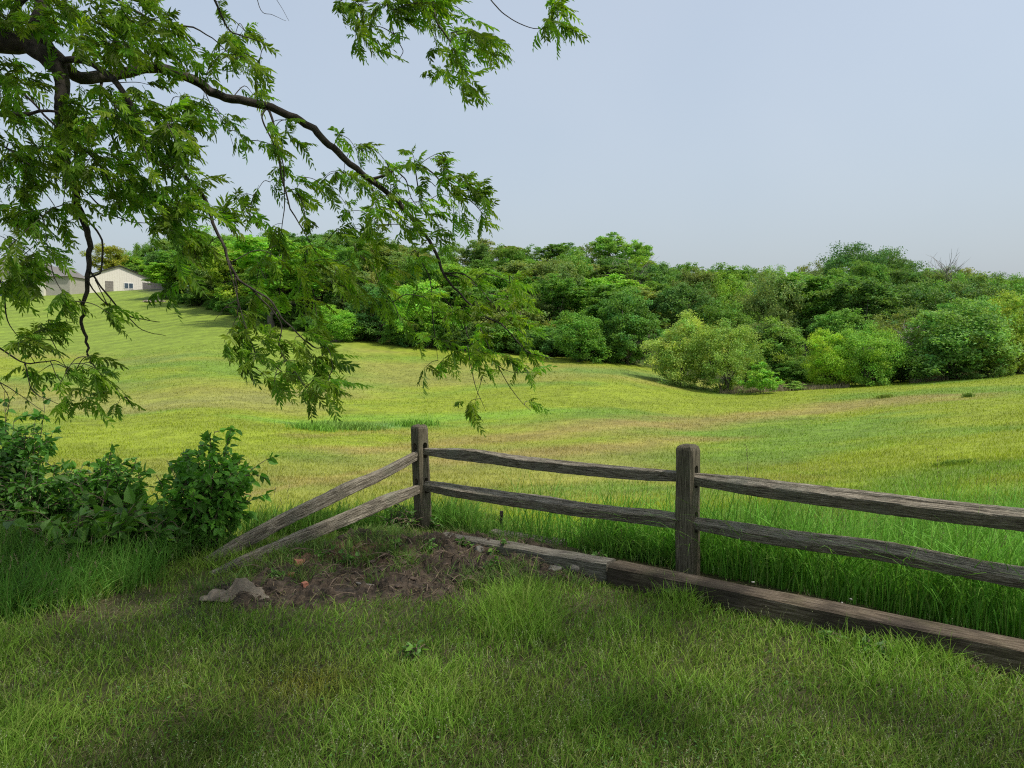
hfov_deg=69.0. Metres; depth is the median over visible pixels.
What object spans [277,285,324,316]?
tree
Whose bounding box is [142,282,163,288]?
board fence
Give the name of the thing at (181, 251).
tree
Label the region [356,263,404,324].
tree
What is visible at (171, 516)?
vine
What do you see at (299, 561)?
brick shard
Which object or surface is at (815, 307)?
tree
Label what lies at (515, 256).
tree
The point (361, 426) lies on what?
weed tuft
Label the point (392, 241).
tree
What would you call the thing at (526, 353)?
shrub
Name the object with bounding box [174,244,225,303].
tree
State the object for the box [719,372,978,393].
dead weeds
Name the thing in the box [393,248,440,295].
tree
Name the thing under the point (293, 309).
shrub
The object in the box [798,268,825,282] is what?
tree
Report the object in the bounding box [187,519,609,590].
sparse grass
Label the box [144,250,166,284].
tree
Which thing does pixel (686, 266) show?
tree
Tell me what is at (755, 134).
sky
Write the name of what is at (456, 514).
tall grass
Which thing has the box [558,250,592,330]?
tree
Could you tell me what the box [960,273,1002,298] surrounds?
tree
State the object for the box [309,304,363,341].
bush
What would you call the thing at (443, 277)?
tree
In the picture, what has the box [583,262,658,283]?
tree
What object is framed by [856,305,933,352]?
tree
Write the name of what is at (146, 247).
tree
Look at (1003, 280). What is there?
tree
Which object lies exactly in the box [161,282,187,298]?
shrub
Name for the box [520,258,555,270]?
tree
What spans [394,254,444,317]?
tree
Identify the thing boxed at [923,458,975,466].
weed tuft
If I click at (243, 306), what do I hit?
shrub
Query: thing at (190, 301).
shrub
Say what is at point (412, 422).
weed tuft
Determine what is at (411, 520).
bramble
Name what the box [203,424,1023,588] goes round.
split rail fence
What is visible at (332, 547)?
weed
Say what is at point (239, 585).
rock
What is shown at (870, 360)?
tree
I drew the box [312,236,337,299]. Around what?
tree
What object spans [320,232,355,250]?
tree
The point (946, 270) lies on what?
dead tree
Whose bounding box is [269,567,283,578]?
weed
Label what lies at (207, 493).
bush
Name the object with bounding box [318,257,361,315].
tree
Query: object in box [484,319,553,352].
bush
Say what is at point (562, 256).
tree
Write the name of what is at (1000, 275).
tree
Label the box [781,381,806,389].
bush
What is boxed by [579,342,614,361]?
shrub
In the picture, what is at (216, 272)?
tree
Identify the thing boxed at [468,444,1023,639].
tall grass
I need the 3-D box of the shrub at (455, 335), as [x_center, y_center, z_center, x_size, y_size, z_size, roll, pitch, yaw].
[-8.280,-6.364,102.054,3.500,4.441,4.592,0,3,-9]
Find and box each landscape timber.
[444,532,615,582]
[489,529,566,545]
[607,560,1023,678]
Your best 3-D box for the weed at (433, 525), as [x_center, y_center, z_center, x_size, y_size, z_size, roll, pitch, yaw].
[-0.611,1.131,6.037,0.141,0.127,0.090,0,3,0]
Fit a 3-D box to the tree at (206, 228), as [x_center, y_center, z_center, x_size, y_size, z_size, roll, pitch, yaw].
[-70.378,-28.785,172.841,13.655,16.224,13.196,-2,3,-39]
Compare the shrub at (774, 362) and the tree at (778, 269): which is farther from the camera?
the tree at (778, 269)
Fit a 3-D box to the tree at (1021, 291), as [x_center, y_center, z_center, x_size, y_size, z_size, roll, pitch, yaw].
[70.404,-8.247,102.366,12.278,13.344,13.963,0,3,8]
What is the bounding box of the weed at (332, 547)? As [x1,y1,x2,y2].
[314,544,335,559]
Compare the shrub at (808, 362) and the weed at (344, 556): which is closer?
the weed at (344, 556)
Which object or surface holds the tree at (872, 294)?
on the ground at (196, 330)
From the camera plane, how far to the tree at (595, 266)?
138.09 m
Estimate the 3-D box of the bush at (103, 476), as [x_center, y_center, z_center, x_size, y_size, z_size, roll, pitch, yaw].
[-3.076,0.819,5.604,0.826,0.782,0.741,2,3,33]
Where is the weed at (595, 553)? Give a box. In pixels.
[591,550,606,556]
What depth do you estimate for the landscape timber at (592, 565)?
4.86 m
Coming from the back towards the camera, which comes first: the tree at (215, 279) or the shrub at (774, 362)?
the tree at (215, 279)
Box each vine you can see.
[0,475,167,559]
[129,505,197,559]
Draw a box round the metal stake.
[500,511,502,529]
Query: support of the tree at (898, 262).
on the ground at (196, 330)
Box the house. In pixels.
[0,258,84,295]
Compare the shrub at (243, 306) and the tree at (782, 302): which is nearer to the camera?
the tree at (782, 302)
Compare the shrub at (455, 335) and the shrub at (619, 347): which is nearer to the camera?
the shrub at (619, 347)
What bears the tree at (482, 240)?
on the ground at (196, 330)
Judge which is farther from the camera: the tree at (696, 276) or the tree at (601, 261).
the tree at (601, 261)
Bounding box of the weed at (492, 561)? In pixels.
[482,552,505,572]
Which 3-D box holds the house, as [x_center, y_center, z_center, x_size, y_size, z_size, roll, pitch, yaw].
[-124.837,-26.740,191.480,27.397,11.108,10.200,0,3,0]
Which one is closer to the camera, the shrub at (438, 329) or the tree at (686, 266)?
the shrub at (438, 329)
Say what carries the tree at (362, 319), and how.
on the ground at (196, 330)
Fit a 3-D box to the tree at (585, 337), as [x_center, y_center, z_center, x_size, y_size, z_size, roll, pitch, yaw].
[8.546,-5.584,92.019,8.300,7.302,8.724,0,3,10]
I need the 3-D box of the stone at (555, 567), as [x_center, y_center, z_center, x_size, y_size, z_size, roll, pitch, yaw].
[0.274,1.201,4.823,0.072,0.049,0.098,-2,4,-43]
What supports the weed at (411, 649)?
on the ground at (196, 330)
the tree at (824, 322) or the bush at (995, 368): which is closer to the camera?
the bush at (995, 368)
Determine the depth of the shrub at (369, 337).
107.25 m
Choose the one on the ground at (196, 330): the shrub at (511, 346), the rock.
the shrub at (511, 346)
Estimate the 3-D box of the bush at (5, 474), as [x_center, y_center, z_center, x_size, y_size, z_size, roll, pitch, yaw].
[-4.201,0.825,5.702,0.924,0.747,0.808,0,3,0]
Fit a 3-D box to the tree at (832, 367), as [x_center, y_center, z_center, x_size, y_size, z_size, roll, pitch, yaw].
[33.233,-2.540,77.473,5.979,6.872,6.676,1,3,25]
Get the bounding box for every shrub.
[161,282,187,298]
[174,293,187,303]
[183,297,204,306]
[201,301,211,308]
[209,296,230,309]
[213,298,242,313]
[229,295,255,315]
[258,309,281,321]
[264,311,301,326]
[287,303,309,324]
[290,315,312,330]
[306,317,313,327]
[346,318,367,339]
[355,328,375,340]
[364,326,387,340]
[378,323,411,345]
[394,317,418,344]
[397,331,424,346]
[414,320,443,347]
[441,323,463,347]
[460,325,478,350]
[468,322,505,351]
[484,335,508,352]
[501,327,529,352]
[509,330,536,353]
[514,340,546,354]
[532,327,570,355]
[574,348,595,359]
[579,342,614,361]
[596,330,628,362]
[616,346,644,364]
[741,355,771,386]
[754,350,777,383]
[764,350,792,382]
[770,363,809,384]
[774,356,825,384]
[791,355,825,383]
[866,349,896,381]
[910,343,940,375]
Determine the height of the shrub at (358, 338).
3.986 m
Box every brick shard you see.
[293,559,304,565]
[301,581,308,587]
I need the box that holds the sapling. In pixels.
[738,361,784,393]
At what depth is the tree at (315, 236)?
170.30 m
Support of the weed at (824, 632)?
on the ground at (196, 330)
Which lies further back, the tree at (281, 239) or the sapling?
the tree at (281, 239)
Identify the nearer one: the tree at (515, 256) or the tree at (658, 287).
the tree at (658, 287)
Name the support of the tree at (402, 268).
on the ground at (196, 330)
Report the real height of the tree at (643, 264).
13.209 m
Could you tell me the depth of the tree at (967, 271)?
152.69 m
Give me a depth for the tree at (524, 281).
114.62 m
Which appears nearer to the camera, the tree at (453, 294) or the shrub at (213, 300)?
the tree at (453, 294)
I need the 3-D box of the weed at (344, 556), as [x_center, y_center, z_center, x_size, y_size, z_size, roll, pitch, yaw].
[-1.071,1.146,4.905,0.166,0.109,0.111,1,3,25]
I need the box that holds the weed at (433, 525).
[430,517,442,529]
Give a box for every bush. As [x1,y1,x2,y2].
[0,387,62,528]
[0,451,30,495]
[0,453,93,534]
[27,444,167,521]
[148,425,279,552]
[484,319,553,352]
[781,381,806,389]
[882,351,926,381]
[957,344,1021,378]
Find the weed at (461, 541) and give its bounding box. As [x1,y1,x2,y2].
[453,537,473,547]
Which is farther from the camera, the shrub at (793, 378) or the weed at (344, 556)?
the shrub at (793, 378)
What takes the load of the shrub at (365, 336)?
on the ground at (196, 330)
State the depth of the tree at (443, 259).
141.07 m
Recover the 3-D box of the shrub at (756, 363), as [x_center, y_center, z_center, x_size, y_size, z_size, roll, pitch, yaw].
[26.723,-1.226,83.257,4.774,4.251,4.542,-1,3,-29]
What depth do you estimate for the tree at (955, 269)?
171.95 m
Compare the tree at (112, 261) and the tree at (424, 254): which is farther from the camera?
the tree at (112, 261)
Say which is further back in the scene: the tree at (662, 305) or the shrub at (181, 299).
the shrub at (181, 299)
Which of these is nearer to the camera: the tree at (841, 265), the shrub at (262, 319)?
the shrub at (262, 319)
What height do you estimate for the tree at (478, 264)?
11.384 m
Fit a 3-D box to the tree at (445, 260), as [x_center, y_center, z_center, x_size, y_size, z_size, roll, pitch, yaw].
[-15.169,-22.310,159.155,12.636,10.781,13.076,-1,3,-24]
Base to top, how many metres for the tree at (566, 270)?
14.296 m
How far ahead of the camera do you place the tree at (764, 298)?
103.91 m
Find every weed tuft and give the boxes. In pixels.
[274,419,348,432]
[296,419,400,430]
[382,417,444,427]
[875,394,896,398]
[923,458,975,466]
[961,392,975,397]
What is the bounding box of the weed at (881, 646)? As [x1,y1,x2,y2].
[873,640,896,663]
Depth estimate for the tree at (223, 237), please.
171.73 m
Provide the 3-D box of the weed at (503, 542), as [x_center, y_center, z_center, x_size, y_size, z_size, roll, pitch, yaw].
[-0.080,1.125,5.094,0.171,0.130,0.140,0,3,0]
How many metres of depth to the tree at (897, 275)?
138.58 m
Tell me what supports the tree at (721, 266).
on the ground at (196, 330)
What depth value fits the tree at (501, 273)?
126.90 m
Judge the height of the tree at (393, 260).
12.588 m
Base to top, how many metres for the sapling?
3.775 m
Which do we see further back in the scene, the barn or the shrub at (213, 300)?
the barn
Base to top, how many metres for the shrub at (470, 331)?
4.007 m
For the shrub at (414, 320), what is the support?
on the ground at (196, 330)
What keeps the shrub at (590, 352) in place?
on the ground at (196, 330)
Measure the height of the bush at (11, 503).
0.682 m
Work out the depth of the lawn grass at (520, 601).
3.13 m
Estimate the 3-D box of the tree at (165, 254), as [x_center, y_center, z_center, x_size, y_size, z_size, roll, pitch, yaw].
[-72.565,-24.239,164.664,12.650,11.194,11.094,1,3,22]
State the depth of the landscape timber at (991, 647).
3.82 m
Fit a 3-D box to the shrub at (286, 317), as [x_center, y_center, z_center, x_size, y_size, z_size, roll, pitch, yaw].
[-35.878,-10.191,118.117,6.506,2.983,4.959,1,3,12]
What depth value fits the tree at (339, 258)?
139.22 m
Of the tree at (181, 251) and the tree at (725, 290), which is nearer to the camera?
the tree at (725, 290)
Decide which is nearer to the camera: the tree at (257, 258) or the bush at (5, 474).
the bush at (5, 474)
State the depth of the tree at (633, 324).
92.85 m
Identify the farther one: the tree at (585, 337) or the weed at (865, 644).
the tree at (585, 337)
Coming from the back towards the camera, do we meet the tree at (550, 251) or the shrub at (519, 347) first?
the tree at (550, 251)
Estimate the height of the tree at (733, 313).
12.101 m
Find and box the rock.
[199,578,268,601]
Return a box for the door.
[105,281,113,290]
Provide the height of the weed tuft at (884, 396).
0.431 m
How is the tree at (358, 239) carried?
on the ground at (196, 330)
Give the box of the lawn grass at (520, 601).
[0,521,1023,767]
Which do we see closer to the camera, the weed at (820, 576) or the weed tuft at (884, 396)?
the weed at (820, 576)
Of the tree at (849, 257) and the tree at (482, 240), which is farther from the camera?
the tree at (482, 240)
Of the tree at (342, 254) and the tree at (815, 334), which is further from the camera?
the tree at (342, 254)
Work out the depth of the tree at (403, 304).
101.56 m
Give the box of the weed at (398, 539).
[391,538,401,549]
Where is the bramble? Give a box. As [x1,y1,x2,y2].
[371,504,425,531]
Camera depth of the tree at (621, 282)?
113.84 m
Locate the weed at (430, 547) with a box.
[423,538,437,550]
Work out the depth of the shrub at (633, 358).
95.21 m
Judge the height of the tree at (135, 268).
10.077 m
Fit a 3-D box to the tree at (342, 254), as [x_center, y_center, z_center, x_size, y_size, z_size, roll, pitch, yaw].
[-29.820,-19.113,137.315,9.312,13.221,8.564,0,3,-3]
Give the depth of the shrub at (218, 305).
131.81 m
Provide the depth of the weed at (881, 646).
3.46 m
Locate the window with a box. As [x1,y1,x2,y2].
[124,283,133,288]
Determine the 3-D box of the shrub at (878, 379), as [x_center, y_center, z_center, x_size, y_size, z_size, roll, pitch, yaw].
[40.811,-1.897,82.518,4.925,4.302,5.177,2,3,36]
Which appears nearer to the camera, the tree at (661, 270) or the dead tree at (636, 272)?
the dead tree at (636, 272)
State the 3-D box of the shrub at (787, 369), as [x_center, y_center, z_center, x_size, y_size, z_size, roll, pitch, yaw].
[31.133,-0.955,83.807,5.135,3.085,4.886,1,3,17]
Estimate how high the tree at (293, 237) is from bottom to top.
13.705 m
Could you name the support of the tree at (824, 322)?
on the ground at (196, 330)
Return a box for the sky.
[0,0,1023,278]
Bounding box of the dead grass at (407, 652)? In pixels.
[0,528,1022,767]
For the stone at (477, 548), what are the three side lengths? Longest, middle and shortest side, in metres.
0.061 x 0.058 x 0.056 m
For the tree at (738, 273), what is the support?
on the ground at (196, 330)
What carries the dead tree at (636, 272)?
on the ground at (196, 330)
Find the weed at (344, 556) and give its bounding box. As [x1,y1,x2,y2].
[337,549,360,564]
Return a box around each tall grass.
[0,493,263,627]
[241,480,711,568]
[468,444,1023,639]
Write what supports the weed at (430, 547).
on the soil
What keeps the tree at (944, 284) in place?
on the ground at (196, 330)
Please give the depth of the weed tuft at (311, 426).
39.06 m
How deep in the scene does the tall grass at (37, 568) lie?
4.57 m
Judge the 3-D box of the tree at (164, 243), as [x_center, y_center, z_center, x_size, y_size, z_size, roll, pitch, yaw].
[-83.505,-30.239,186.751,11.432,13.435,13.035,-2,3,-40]
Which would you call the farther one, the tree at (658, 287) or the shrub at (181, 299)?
the shrub at (181, 299)
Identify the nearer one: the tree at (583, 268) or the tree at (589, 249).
the tree at (583, 268)
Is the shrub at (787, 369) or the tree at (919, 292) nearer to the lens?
the shrub at (787, 369)
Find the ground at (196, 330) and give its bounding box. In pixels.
[0,286,1023,767]
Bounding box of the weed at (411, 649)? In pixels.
[398,640,430,661]
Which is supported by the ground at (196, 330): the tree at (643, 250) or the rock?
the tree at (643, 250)
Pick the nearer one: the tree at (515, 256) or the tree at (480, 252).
the tree at (515, 256)
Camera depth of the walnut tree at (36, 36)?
3.89 m
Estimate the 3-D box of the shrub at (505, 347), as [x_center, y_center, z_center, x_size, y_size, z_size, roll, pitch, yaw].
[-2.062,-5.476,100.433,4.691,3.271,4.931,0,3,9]
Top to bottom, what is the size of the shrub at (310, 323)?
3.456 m
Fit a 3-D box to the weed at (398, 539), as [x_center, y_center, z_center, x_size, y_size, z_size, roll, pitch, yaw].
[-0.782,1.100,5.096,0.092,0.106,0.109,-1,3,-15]
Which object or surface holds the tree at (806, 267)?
on the ground at (196, 330)
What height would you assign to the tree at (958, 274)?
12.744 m
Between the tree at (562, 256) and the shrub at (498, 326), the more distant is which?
the tree at (562, 256)
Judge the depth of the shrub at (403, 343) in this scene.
102.02 m
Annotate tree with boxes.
[0,0,589,437]
[79,242,131,270]
[117,256,145,270]
[124,264,143,274]
[129,242,157,257]
[138,262,189,292]
[142,237,165,257]
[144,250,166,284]
[155,249,190,293]
[159,240,174,262]
[163,237,227,304]
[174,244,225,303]
[176,269,213,305]
[186,224,216,263]
[187,258,250,295]
[203,246,256,300]
[211,234,336,327]
[215,233,242,241]
[232,266,293,303]
[233,236,261,293]
[243,246,292,306]
[260,236,302,251]
[266,232,312,242]
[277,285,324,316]
[298,239,346,303]
[307,229,341,244]
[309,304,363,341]
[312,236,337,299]
[316,263,371,310]
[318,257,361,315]
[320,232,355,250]
[323,245,372,299]
[343,283,402,341]
[346,231,374,247]
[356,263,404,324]
[358,251,414,271]
[364,242,409,257]
[382,279,471,346]
[383,239,396,243]
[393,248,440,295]
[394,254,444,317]
[399,265,435,288]
[404,245,436,258]
[424,256,459,289]
[427,264,505,328]
[430,285,507,328]
[431,255,462,282]
[434,242,464,262]
[436,263,471,326]
[454,238,495,265]
[457,240,495,265]
[460,259,497,316]
[466,287,556,336]
[483,243,529,272]
[487,270,508,306]
[487,274,541,301]
[490,246,530,263]
[493,260,563,280]
[518,243,550,261]
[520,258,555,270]
[527,258,585,337]
[527,273,582,332]
[539,242,587,261]
[548,309,611,363]
[553,247,590,264]
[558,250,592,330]
[565,272,646,317]
[569,282,645,327]
[577,260,600,278]
[578,242,601,263]
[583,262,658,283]
[589,232,627,264]
[595,255,628,268]
[596,284,670,364]
[610,254,656,289]
[610,256,658,286]
[614,250,634,259]
[622,239,654,283]
[633,261,682,289]
[635,286,673,353]
[639,309,714,387]
[642,281,690,336]
[645,282,727,357]
[659,268,685,283]
[669,266,718,323]
[672,262,704,277]
[683,318,763,392]
[685,295,765,363]
[701,265,752,306]
[703,271,762,332]
[705,262,742,282]
[729,266,814,349]
[734,316,808,368]
[742,265,764,281]
[743,319,795,357]
[746,264,785,281]
[747,272,779,308]
[754,287,803,320]
[768,271,854,355]
[789,260,826,277]
[797,293,852,350]
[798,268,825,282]
[802,328,862,385]
[806,308,878,355]
[814,275,914,346]
[815,240,910,282]
[819,254,860,278]
[826,267,865,285]
[828,323,915,386]
[831,277,877,326]
[848,246,930,283]
[850,260,890,282]
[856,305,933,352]
[878,267,929,287]
[888,283,916,318]
[893,277,974,338]
[893,297,1023,383]
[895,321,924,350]
[905,270,950,301]
[919,281,973,304]
[920,271,995,308]
[921,269,953,280]
[925,248,971,283]
[929,271,1023,339]
[932,295,1023,345]
[940,265,978,275]
[943,267,984,283]
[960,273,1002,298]
[973,289,1023,374]
[989,271,1017,282]
[989,277,1023,290]
[996,281,1023,318]
[999,272,1023,292]
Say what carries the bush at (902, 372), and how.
on the ground at (196, 330)
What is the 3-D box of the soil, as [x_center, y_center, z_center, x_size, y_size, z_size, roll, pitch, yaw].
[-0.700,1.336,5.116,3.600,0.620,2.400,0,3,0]
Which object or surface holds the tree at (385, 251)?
on the ground at (196, 330)
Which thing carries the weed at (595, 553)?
on the ground at (196, 330)
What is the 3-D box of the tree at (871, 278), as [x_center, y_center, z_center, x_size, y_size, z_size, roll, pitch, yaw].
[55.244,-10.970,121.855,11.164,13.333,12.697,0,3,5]
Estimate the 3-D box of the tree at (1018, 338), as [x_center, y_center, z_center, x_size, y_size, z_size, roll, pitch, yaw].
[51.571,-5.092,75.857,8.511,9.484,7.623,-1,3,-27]
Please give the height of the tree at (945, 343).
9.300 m
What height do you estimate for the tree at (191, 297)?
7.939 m
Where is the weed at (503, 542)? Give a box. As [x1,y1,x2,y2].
[488,538,510,554]
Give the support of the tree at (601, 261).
on the ground at (196, 330)
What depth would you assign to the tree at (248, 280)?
130.49 m
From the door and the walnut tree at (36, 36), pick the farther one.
the door
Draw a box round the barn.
[84,265,151,292]
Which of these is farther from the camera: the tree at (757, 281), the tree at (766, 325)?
the tree at (757, 281)
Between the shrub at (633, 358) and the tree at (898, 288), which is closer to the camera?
the shrub at (633, 358)
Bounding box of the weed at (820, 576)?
[811,557,824,593]
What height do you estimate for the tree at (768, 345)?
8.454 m
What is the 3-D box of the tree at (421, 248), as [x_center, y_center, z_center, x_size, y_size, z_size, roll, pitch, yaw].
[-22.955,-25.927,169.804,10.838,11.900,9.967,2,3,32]
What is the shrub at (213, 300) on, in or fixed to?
on the ground at (196, 330)
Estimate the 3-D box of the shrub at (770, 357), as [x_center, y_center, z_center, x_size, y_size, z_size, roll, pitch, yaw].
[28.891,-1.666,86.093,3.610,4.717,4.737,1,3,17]
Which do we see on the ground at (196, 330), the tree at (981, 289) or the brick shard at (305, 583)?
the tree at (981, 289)
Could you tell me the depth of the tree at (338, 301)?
113.43 m
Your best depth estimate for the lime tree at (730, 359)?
76.04 m
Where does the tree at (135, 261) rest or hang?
on the ground at (196, 330)
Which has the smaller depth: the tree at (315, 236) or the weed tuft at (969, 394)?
the weed tuft at (969, 394)
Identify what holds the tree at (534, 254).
on the ground at (196, 330)
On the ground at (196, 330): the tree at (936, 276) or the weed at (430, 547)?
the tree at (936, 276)
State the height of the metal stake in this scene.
0.338 m
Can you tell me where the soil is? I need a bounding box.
[211,528,598,612]
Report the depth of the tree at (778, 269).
152.50 m
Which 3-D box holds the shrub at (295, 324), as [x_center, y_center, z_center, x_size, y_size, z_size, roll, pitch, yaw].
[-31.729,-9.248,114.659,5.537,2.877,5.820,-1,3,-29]
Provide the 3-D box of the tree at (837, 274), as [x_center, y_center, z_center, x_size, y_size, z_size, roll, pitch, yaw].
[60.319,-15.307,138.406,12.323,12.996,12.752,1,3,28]
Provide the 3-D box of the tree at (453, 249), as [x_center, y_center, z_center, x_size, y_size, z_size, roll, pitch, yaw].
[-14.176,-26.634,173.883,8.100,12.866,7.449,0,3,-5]
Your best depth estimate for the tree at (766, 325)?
87.61 m
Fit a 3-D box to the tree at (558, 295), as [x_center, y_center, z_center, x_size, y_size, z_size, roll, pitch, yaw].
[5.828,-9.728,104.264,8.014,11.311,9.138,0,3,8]
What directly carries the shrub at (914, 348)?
on the ground at (196, 330)
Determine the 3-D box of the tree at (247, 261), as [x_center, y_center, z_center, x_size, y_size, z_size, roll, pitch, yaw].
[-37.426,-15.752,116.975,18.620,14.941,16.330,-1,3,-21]
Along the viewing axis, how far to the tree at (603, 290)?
99.77 m
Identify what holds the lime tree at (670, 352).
on the ground at (196, 330)
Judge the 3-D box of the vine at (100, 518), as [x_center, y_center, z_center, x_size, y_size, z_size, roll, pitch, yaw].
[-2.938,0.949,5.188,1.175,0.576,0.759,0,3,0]
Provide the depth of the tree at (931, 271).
154.29 m
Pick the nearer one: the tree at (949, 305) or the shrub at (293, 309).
the tree at (949, 305)
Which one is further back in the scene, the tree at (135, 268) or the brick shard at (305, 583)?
the tree at (135, 268)
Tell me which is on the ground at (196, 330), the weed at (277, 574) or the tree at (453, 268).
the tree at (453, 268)
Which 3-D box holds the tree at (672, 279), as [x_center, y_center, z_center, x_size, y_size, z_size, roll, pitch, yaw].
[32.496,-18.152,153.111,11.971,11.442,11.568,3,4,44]
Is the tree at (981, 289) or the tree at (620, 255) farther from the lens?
the tree at (620, 255)
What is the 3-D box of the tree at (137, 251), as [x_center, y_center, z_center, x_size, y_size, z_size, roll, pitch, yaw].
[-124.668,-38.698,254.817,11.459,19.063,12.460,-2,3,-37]
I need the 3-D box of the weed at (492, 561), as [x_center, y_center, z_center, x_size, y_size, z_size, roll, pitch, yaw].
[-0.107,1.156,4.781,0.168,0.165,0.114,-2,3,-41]
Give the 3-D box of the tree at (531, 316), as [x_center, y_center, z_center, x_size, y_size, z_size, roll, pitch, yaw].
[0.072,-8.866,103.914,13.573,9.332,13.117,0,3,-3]
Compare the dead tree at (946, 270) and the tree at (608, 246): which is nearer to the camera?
the dead tree at (946, 270)
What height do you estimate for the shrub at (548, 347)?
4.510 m
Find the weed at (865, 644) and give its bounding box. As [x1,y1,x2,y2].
[856,635,875,655]
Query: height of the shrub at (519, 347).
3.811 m
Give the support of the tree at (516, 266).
on the ground at (196, 330)
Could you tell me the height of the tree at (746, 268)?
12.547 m
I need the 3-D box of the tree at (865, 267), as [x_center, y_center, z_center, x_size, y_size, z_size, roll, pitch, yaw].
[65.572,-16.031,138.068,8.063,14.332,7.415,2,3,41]
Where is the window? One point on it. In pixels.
(126, 285)
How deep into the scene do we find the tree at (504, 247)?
169.97 m
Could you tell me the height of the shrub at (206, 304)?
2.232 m
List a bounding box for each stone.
[474,546,483,552]
[548,565,561,571]
[570,564,579,572]
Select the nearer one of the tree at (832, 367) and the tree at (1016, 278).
the tree at (832, 367)
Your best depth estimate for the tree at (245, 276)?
124.46 m
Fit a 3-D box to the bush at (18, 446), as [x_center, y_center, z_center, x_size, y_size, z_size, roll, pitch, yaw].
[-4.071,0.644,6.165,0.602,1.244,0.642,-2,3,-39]
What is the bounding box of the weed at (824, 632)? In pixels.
[815,630,846,646]
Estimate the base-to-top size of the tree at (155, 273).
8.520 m
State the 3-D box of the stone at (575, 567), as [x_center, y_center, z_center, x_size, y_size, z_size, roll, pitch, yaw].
[0.404,1.180,4.753,0.072,0.056,0.072,-1,3,-14]
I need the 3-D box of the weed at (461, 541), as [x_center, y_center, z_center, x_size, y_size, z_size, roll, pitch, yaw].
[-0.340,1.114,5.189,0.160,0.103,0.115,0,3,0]
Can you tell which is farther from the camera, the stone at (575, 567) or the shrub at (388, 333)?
the shrub at (388, 333)
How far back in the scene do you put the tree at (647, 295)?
108.84 m
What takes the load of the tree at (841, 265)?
on the ground at (196, 330)

